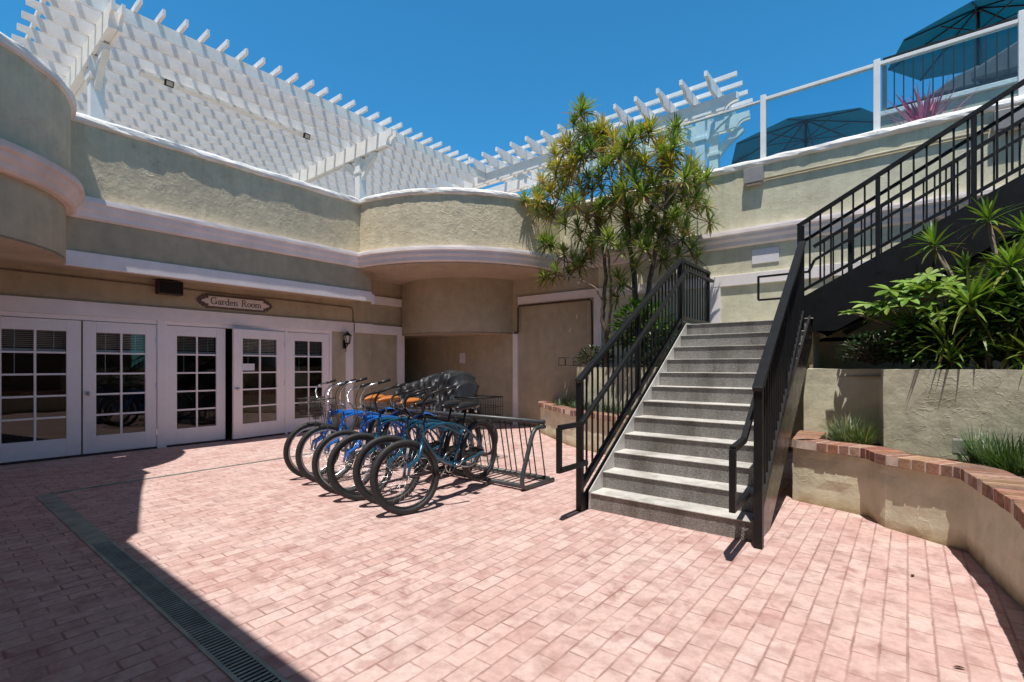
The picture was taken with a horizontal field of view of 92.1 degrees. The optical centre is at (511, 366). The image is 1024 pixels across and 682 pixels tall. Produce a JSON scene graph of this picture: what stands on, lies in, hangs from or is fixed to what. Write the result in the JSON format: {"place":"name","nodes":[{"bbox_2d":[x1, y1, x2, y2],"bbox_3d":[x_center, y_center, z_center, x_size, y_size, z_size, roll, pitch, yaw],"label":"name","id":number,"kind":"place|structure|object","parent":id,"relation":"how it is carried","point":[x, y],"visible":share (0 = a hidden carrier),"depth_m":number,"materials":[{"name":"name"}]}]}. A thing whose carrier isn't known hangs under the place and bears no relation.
{"place":"outdoors","nodes":[
{"label":"outdoors","id":0,"kind":"place"},
{"bbox_2d":[0,0,1002,205],"label":"sky","id":1,"kind":"structure","parent":0,"point":[475,77],"materials":[{"name":"blue"}]},
{"bbox_2d":[0,422,1023,681],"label":"courtyard paving","id":2,"kind":"structure","parent":0,"point":[278,566],"depth_m":3.11,"materials":[{"name":"brick"}]},
{"bbox_2d":[35,493,289,681],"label":"trench drain","id":3,"kind":"object","parent":2,"relation":"on","point":[230,656],"visible":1,"depth_m":2.82,"materials":[{"name":"grey metal"}]},
{"bbox_2d":[50,447,348,493],"bbox_3d":[-3.626,1.379,7.160,0.046,0.012,4.558,0,0,37],"label":"slot drain","id":4,"kind":"object","parent":2,"relation":"on","point":[171,475],"visible":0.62,"depth_m":6.21,"materials":[{"name":"grey metal"}]},
{"bbox_2d":[0,32,561,464],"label":"building wing","id":5,"kind":"structure","parent":2,"relation":"on","point":[89,367],"depth_m":8.91,"materials":[{"name":"beige paint"}]},
{"bbox_2d":[0,316,80,462],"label":"door","id":6,"kind":"structure","parent":5,"relation":"in","point":[70,445],"depth_m":7.26,"materials":[{"name":"white paint"}]},
{"bbox_2d":[82,321,156,453],"bbox_3d":[-6.260,0.325,7.925,0.180,2.040,0.958,0,0,39],"label":"door","id":7,"kind":"structure","parent":5,"relation":"in","point":[91,442],"depth_m":7.89,"materials":[{"name":"white paint"}]},
{"bbox_2d":[155,279,182,295],"bbox_3d":[-5.796,-1.320,8.356,0.206,0.230,0.360,0,0,39],"label":"wall speaker","id":8,"kind":"object","parent":5,"relation":"attached to","point":[167,287],"depth_m":8.27,"materials":[{"name":"brown paint"}]},
{"bbox_2d":[0,268,354,331],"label":"conduit","id":9,"kind":"object","parent":5,"relation":"attached to","point":[183,288],"visible":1,"depth_m":8.20,"materials":[{"name":"beige metal"}]},
{"bbox_2d":[167,325,224,444],"bbox_3d":[-5.621,0.325,8.792,0.095,2.040,0.930,0,0,39],"label":"door","id":10,"kind":"structure","parent":5,"relation":"in","point":[217,431],"depth_m":8.76,"materials":[{"name":"white paint"}]},
{"bbox_2d":[196,293,271,312],"bbox_3d":[-5.168,-1.180,9.274,0.040,0.256,1.338,0,0,39],"label":"room sign","id":11,"kind":"object","parent":5,"relation":"attached to","point":[215,301],"visible":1,"depth_m":9.22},
{"bbox_2d":[12,0,484,198],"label":"pergola","id":12,"kind":"object","parent":5,"relation":"on","point":[101,67],"visible":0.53,"depth_m":10.12,"materials":[{"name":"white wood"}]},
{"bbox_2d":[164,79,173,87],"bbox_3d":[-6.247,-5.150,8.998,0.099,0.121,0.140,0,0,39],"label":"floodlight","id":13,"kind":"object","parent":12,"relation":"attached to","point":[168,83],"visible":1,"depth_m":8.97,"materials":[{"name":"black paint"}]},
{"bbox_2d":[303,133,310,139],"bbox_3d":[-4.597,-5.150,11.059,0.099,0.121,0.140,0,0,39],"label":"floodlight","id":14,"kind":"object","parent":12,"relation":"attached to","point":[306,136],"visible":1,"depth_m":11.03,"materials":[{"name":"black paint"}]},
{"bbox_2d":[232,329,284,438],"bbox_3d":[-4.889,0.325,9.562,0.173,2.040,1.055,0,0,26],"label":"door","id":15,"kind":"structure","parent":5,"relation":"in","point":[239,430],"depth_m":9.49,"materials":[{"name":"white paint"}]},
{"bbox_2d":[288,332,328,431],"bbox_3d":[-4.312,0.325,10.427,0.095,2.040,0.920,0,0,39],"label":"door","id":16,"kind":"structure","parent":5,"relation":"in","point":[293,337],"depth_m":10.38,"materials":[{"name":"white paint"}]},
{"bbox_2d":[343,331,351,348],"bbox_3d":[-3.657,-0.550,10.960,0.229,0.460,0.173,0,0,39],"label":"wall lantern","id":17,"kind":"object","parent":5,"relation":"attached to","point":[347,339],"depth_m":10.92,"materials":[{"name":"black paint"}]},
{"bbox_2d":[283,379,404,477],"bbox_3d":[-2.101,0.734,6.543,0.688,1.210,1.831,2,5,36],"label":"bicycle","id":18,"kind":"object","parent":2,"relation":"on","point":[289,463],"visible":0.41,"depth_m":6.14,"materials":[{"name":"blue paint"}]},
{"bbox_2d":[295,377,417,482],"bbox_3d":[-1.837,0.729,6.283,0.687,1.217,1.825,-2,3,37],"label":"bicycle","id":19,"kind":"object","parent":2,"relation":"on","point":[302,468],"visible":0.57,"depth_m":5.91,"materials":[{"name":"blue paint"}]},
{"bbox_2d":[312,378,442,494],"bbox_3d":[-1.444,0.726,5.781,0.685,1.224,1.818,0,4,35],"label":"bicycle","id":20,"kind":"object","parent":2,"relation":"on","point":[322,482],"visible":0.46,"depth_m":5.39,"materials":[{"name":"blue paint"}]},
{"bbox_2d":[326,383,458,500],"bbox_3d":[-1.208,0.750,5.570,0.685,1.174,1.812,-3,3,35],"label":"bicycle","id":21,"kind":"object","parent":2,"relation":"on","point":[338,488],"visible":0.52,"depth_m":5.22,"materials":[{"name":"teal paint"}]},
{"bbox_2d":[353,385,481,504],"bbox_3d":[-0.869,0.747,5.372,0.682,1.182,1.802,2,5,33],"label":"bicycle","id":22,"kind":"object","parent":2,"relation":"on","point":[441,452],"visible":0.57,"depth_m":5.05,"materials":[{"name":"teal paint"}]},
{"bbox_2d":[370,385,496,514],"bbox_3d":[-0.658,0.749,5.090,0.684,1.176,1.810,-1,4,31],"label":"bicycle","id":23,"kind":"object","parent":2,"relation":"on","point":[452,462],"visible":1,"depth_m":4.79,"materials":[{"name":"teal paint"}]},
{"bbox_2d":[392,370,502,455],"bbox_3d":[-1.152,0.720,7.775,2.207,1.324,0.819,0,0,39],"label":"covered tricycle","id":24,"kind":"object","parent":2,"relation":"on","point":[466,388],"visible":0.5,"depth_m":7.41,"materials":[{"name":"grey fabric"}]},
{"bbox_2d":[344,405,554,490],"bbox_3d":[-1.040,1.001,6.728,3.466,0.756,0.636,0,0,39],"label":"bike rack","id":25,"kind":"object","parent":2,"relation":"on","point":[522,473],"visible":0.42,"depth_m":6.04,"materials":[{"name":"grey metal"}]},
{"bbox_2d":[538,400,628,454],"bbox_3d":[1.280,1.077,8.741,0.760,0.660,4.518,0,0,-16],"label":"brick planter","id":26,"kind":"object","parent":2,"relation":"on","point":[552,416],"visible":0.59,"depth_m":8.57,"materials":[{"name":"paint"}]},
{"label":"soil","id":27,"kind":"structure","parent":26,"relation":"in","visible":0},
{"bbox_2d":[551,396,575,407],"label":"grass tuft","id":28,"kind":"object","parent":27,"relation":"on","point":[561,403],"visible":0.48,"depth_m":9.46,"materials":[{"name":"green plant"}]},
{"bbox_2d":[568,398,593,409],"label":"grass tuft","id":29,"kind":"object","parent":27,"relation":"on","point":[572,405],"visible":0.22,"depth_m":8.92,"materials":[{"name":"green plant"}]},
{"bbox_2d":[588,399,619,413],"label":"grass tuft","id":30,"kind":"object","parent":27,"relation":"on","point":[610,409],"visible":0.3,"depth_m":8.27,"materials":[{"name":"green plant"}]},
{"bbox_2d":[577,367,656,412],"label":"retaining wall","id":31,"kind":"structure","parent":27,"relation":"on","point":[579,370],"depth_m":8.74,"materials":[{"name":"paint"}]},
{"bbox_2d":[558,357,581,365],"bbox_3d":[1.077,-0.088,9.322,0.383,0.157,0.312,0,0,39],"label":"plant shelf","id":32,"kind":"object","parent":31,"relation":"on","point":[565,361],"visible":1,"depth_m":9.24,"materials":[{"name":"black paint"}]},
{"label":"soil","id":33,"kind":"structure","parent":31,"relation":"in","visible":0},
{"bbox_2d":[574,344,616,366],"bbox_3d":[1.571,-0.195,9.356,0.906,0.452,0.631,0,0,39],"label":"shrub","id":34,"kind":"object","parent":33,"relation":"on","point":[597,349],"visible":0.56,"depth_m":9.32,"materials":[{"name":"green plant"}]},
{"bbox_2d":[516,93,725,366],"bbox_3d":[1.755,-2.428,9.105,4.291,5.085,1.846,0,0,39],"label":"tree","id":35,"kind":"object","parent":33,"relation":"on","point":[597,136],"visible":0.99,"depth_m":8.77,"materials":[{"name":"green plant"}]},
{"bbox_2d":[621,340,670,367],"bbox_3d":[2.388,-0.191,8.143,1.302,0.521,0.749,0,0,39],"label":"shrub","id":36,"kind":"object","parent":33,"relation":"on","point":[661,358],"visible":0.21,"depth_m":8.11,"materials":[{"name":"green plant"}]},
{"bbox_2d":[614,403,633,414],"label":"grass tuft","id":37,"kind":"object","parent":27,"relation":"on","point":[620,410],"visible":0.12,"depth_m":7.76,"materials":[{"name":"green plant"}]},
{"bbox_2d":[584,315,825,546],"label":"staircase","id":38,"kind":"structure","parent":2,"relation":"on","point":[665,460],"depth_m":5.04,"materials":[{"name":"concrete"}]},
{"bbox_2d":[556,258,713,511],"bbox_3d":[1.742,-0.054,6.028,0.126,2.868,4.411,0,0,39],"label":"stair railing","id":39,"kind":"object","parent":38,"relation":"attached to","point":[582,477],"visible":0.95,"depth_m":5.50,"materials":[{"name":"black metal"}]},
{"bbox_2d":[729,225,805,549],"bbox_3d":[2.503,-0.150,4.651,0.134,3.060,3.232,0,0,37],"label":"stair railing","id":40,"kind":"object","parent":38,"relation":"attached to","point":[771,384],"visible":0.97,"depth_m":4.13,"materials":[{"name":"black metal"}]},
{"bbox_2d":[804,174,1023,336],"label":"staircase","id":41,"kind":"structure","parent":38,"relation":"on","point":[825,304],"depth_m":5.38,"materials":[{"name":"black metal"}]},
{"bbox_2d":[757,117,1023,300],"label":"stair railing","id":42,"kind":"object","parent":41,"relation":"attached to","point":[1018,123],"visible":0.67,"depth_m":6.31,"materials":[{"name":"black metal"}]},
{"bbox_2d":[796,79,1023,291],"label":"stair railing","id":43,"kind":"object","parent":41,"relation":"attached to","point":[972,116],"visible":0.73,"depth_m":5.29,"materials":[{"name":"black metal"}]},
{"bbox_2d":[405,95,1023,450],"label":"building wing","id":44,"kind":"structure","parent":2,"relation":"on","point":[522,372],"depth_m":8.58,"materials":[{"name":"beige paint"}]},
{"bbox_2d":[460,353,464,362],"bbox_3d":[-1.280,-0.210,12.738,0.200,0.260,0.007,0,0,39],"label":"paper notice","id":45,"kind":"object","parent":44,"relation":"attached to","point":[462,357],"visible":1,"depth_m":12.73,"materials":[{"name":"white paper"}]},
{"bbox_2d":[514,298,592,349],"bbox_3d":[0.878,-0.870,10.961,2.070,1.101,0.070,0,0,39],"label":"conduit","id":46,"kind":"object","parent":44,"relation":"attached to","point":[555,303],"visible":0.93,"depth_m":10.71,"materials":[{"name":"metal"}]},
{"bbox_2d":[453,70,752,204],"bbox_3d":[0.599,-4.215,13.612,10.840,3.190,2.400,0,0,39],"label":"pergola","id":47,"kind":"object","parent":44,"relation":"on","point":[705,132],"visible":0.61,"depth_m":11.00,"materials":[{"name":"white wood"}]},
{"bbox_2d":[743,165,763,186],"bbox_3d":[4.093,-3.219,8.361,0.300,0.282,0.130,0,0,39],"label":"downlight","id":48,"kind":"object","parent":44,"relation":"attached to","point":[753,176],"visible":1,"depth_m":8.31,"materials":[{"name":"grey metal"}]},
{"bbox_2d":[752,246,778,263],"bbox_3d":[4.255,-1.860,8.300,0.410,0.240,0.017,0,0,39],"label":"sign board","id":49,"kind":"object","parent":44,"relation":"attached to","point":[767,255],"visible":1,"depth_m":8.29,"materials":[{"name":"plastic"}]},
{"bbox_2d":[570,10,1023,196],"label":"glass railing","id":50,"kind":"object","parent":44,"relation":"on","point":[876,65],"visible":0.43,"depth_m":7.44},
{"bbox_2d":[731,107,872,164],"bbox_3d":[5.998,-3.880,10.084,2.698,2.520,2.698,0,0,-26],"label":"patio umbrella","id":51,"kind":"object","parent":44,"relation":"on","point":[794,133],"visible":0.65,"depth_m":10.10,"materials":[{"name":"teal fabric"}]},
{"bbox_2d":[764,129,988,179],"bbox_3d":[5.302,-3.150,7.438,2.720,0.044,0.044,0,0,39],"label":"conduit","id":52,"kind":"object","parent":44,"relation":"attached to","point":[862,157],"visible":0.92,"depth_m":7.44,"materials":[{"name":"white metal"}]},
{"bbox_2d":[881,73,978,128],"bbox_3d":[6.478,-3.488,7.590,1.485,1.736,1.353,0,0,-1],"label":"cordyline","id":53,"kind":"object","parent":44,"relation":"on","point":[927,110],"visible":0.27,"depth_m":7.49,"materials":[{"name":"red plant"}]},
{"bbox_2d":[881,77,1017,127],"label":"planter wall","id":54,"kind":"structure","parent":44,"relation":"on","point":[983,94],"depth_m":7.75,"materials":[{"name":"paint"}]},
{"bbox_2d":[883,16,1017,110],"bbox_3d":[8.838,-4.800,6.503,6.330,0.960,0.044,0,0,39],"label":"bar fence","id":55,"kind":"object","parent":54,"relation":"on","point":[957,36],"visible":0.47,"depth_m":7.83,"materials":[{"name":"metal"}]},
{"bbox_2d":[888,0,1023,80],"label":"patio umbrella","id":56,"kind":"object","parent":54,"relation":"on","point":[973,15],"visible":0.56,"depth_m":9.13,"materials":[{"name":"teal fabric"}]},
{"bbox_2d":[993,106,1023,133],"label":"downlight","id":57,"kind":"object","parent":44,"relation":"attached to","point":[1006,122],"visible":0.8,"depth_m":6.41,"materials":[{"name":"grey metal"}]},
{"bbox_2d":[789,430,1023,609],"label":"brick planter","id":58,"kind":"object","parent":2,"relation":"on","point":[975,512],"visible":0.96,"depth_m":3.92,"materials":[{"name":"paint"}]},
{"bbox_2d":[829,440,1023,478],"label":"soil","id":59,"kind":"structure","parent":58,"relation":"in","point":[874,444],"depth_m":4.60,"materials":[{"name":"brown soil"}]},
{"bbox_2d":[816,413,883,446],"bbox_3d":[3.585,0.672,5.214,0.740,0.356,0.703,0,0,39],"label":"grass tuft","id":60,"kind":"object","parent":59,"relation":"on","point":[849,434],"visible":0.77,"depth_m":5.11,"materials":[{"name":"green plant"}]},
{"bbox_2d":[804,368,1023,460],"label":"retaining wall","id":61,"kind":"structure","parent":59,"relation":"on","point":[929,412],"depth_m":4.71,"materials":[{"name":"paint"}]},
{"label":"soil","id":62,"kind":"structure","parent":61,"relation":"in","visible":0},
{"bbox_2d":[835,329,908,364],"bbox_3d":[4.006,-0.211,5.446,0.790,0.404,0.583,0,0,39],"label":"shrub","id":63,"kind":"object","parent":62,"relation":"on","point":[866,354],"visible":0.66,"depth_m":5.44,"materials":[{"name":"green plant"}]},
{"bbox_2d":[819,245,1023,369],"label":"wall","id":64,"kind":"structure","parent":62,"relation":"on","point":[828,346],"depth_m":6.12,"materials":[{"name":"black paint"}]},
{"bbox_2d":[839,267,1023,368],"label":"fatsia","id":65,"kind":"object","parent":62,"relation":"on","point":[905,286],"visible":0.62,"depth_m":4.93,"materials":[{"name":"green plant"}]},
{"bbox_2d":[870,305,1020,368],"bbox_3d":[4.266,-0.298,4.892,1.195,0.660,0.722,0,0,39],"label":"shrub","id":66,"kind":"object","parent":62,"relation":"on","point":[911,349],"visible":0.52,"depth_m":4.91,"materials":[{"name":"green plant"}]},
{"bbox_2d":[908,307,983,369],"bbox_3d":[4.151,-0.168,4.715,0.707,0.794,0.769,0,0,39],"label":"dragon plant","id":67,"kind":"object","parent":62,"relation":"on","point":[940,328],"visible":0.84,"depth_m":4.65,"materials":[{"name":"green plant"}]},
{"bbox_2d":[904,216,991,368],"bbox_3d":[4.403,-0.699,4.976,0.843,1.627,0.596,0,0,18],"label":"dragon plant","id":68,"kind":"object","parent":62,"relation":"on","point":[930,234],"visible":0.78,"depth_m":4.96,"materials":[{"name":"green plant"}]},
{"bbox_2d":[928,265,1023,369],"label":"dragon plant","id":69,"kind":"object","parent":62,"relation":"on","point":[975,289],"visible":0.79,"depth_m":4.42,"materials":[{"name":"green plant"}]},
{"bbox_2d":[935,265,1023,354],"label":"shrub","id":70,"kind":"object","parent":62,"relation":"on","point":[1008,276],"visible":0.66,"depth_m":4.41,"materials":[{"name":"green plant"}]},
{"bbox_2d":[954,233,1023,369],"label":"dragon plant","id":71,"kind":"object","parent":62,"relation":"on","point":[1013,256],"visible":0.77,"depth_m":4.40,"materials":[{"name":"green plant"}]},
{"bbox_2d":[956,190,1023,369],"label":"dragon plant","id":72,"kind":"object","parent":62,"relation":"on","point":[986,208],"visible":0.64,"depth_m":4.68,"materials":[{"name":"green plant"}]},
{"bbox_2d":[994,283,1023,376],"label":"dragon plant","id":73,"kind":"object","parent":62,"relation":"on","point":[1019,341],"visible":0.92,"depth_m":4.21,"materials":[{"name":"green plant"}]},
{"bbox_2d":[994,210,1023,285],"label":"dragon plant","id":74,"kind":"object","parent":62,"relation":"on","point":[1021,227],"visible":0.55,"depth_m":4.56,"materials":[{"name":"green plant"}]},
{"bbox_2d":[952,438,968,461],"bbox_3d":[3.942,0.740,4.347,0.110,0.200,0.066,0,0,39],"label":"outlet box","id":75,"kind":"object","parent":59,"relation":"on","point":[955,441],"visible":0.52,"depth_m":4.34,"materials":[{"name":"grey metal"}]},
{"bbox_2d":[939,423,1023,475],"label":"grass tuft","id":76,"kind":"object","parent":59,"relation":"on","point":[986,453],"visible":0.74,"depth_m":3.89,"materials":[{"name":"green plant"}]},
{"bbox_2d":[605,295,677,352],"bbox_3d":[2.241,-0.718,8.483,1.301,0.984,1.058,0,0,39],"label":"shrub","id":77,"kind":"object","parent":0,"point":[626,307],"visible":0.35,"depth_m":8.37,"materials":[{"name":"green plant"}]},
{"bbox_2d":[920,41,1017,98],"bbox_3d":[7.865,-4.700,8.127,1.880,0.719,0.880,0,0,39],"label":"outdoor sofa","id":78,"kind":"object","parent":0,"point":[991,67],"visible":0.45,"depth_m":7.82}
]}

